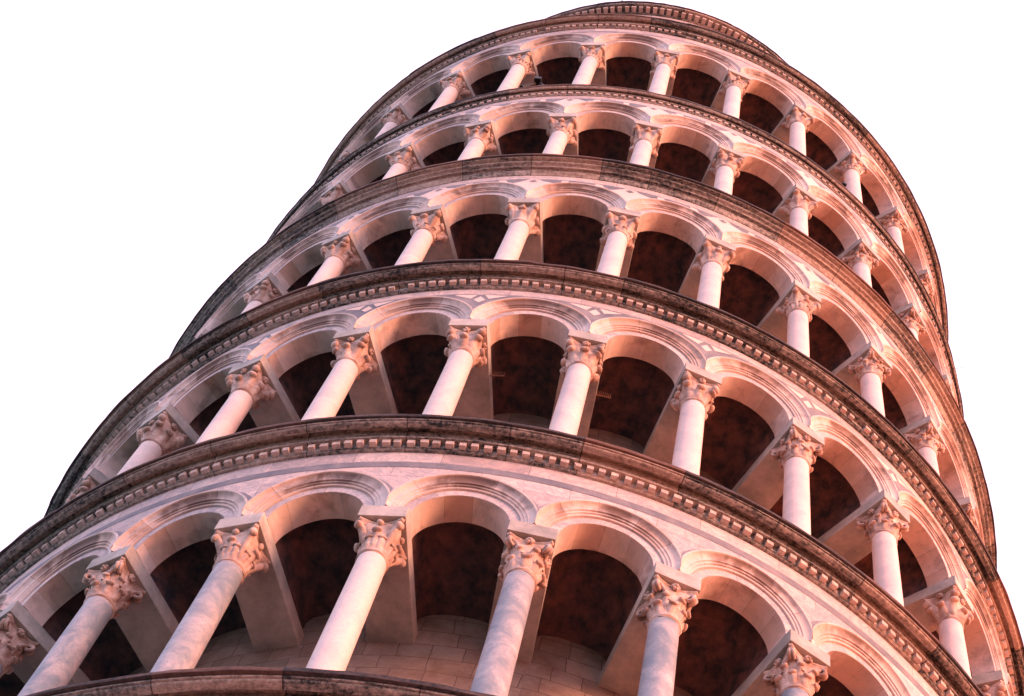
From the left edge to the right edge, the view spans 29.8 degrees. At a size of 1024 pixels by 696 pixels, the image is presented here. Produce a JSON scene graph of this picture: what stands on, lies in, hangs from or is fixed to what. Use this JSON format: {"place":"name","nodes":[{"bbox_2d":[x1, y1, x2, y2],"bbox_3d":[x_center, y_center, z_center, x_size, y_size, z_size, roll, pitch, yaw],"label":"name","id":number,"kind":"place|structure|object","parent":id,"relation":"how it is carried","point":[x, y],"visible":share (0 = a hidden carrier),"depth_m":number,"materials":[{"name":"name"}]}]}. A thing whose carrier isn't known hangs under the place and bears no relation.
{"place":"outdoors","nodes":[
{"label":"outdoors","id":0,"kind":"place"},
{"bbox_2d":[0,0,1023,643],"label":"sky","id":1,"kind":"structure","parent":0,"point":[149,149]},
{"label":"pavement","id":2,"kind":"structure","parent":0,"visible":0},
{"bbox_2d":[0,1,1023,695],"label":"bell tower","id":3,"kind":"structure","parent":2,"relation":"on","point":[612,355],"depth_m":25.61,"materials":[{"name":"white stone"}]},
{"bbox_2d":[520,76,543,87],"bbox_3d":[0.465,-5.035,36.820,0.564,0.606,0.186,5,-68,6],"label":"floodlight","id":4,"kind":"object","parent":3,"relation":"on","point":[537,81],"visible":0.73,"depth_m":36.94,"materials":[{"name":"metal"}]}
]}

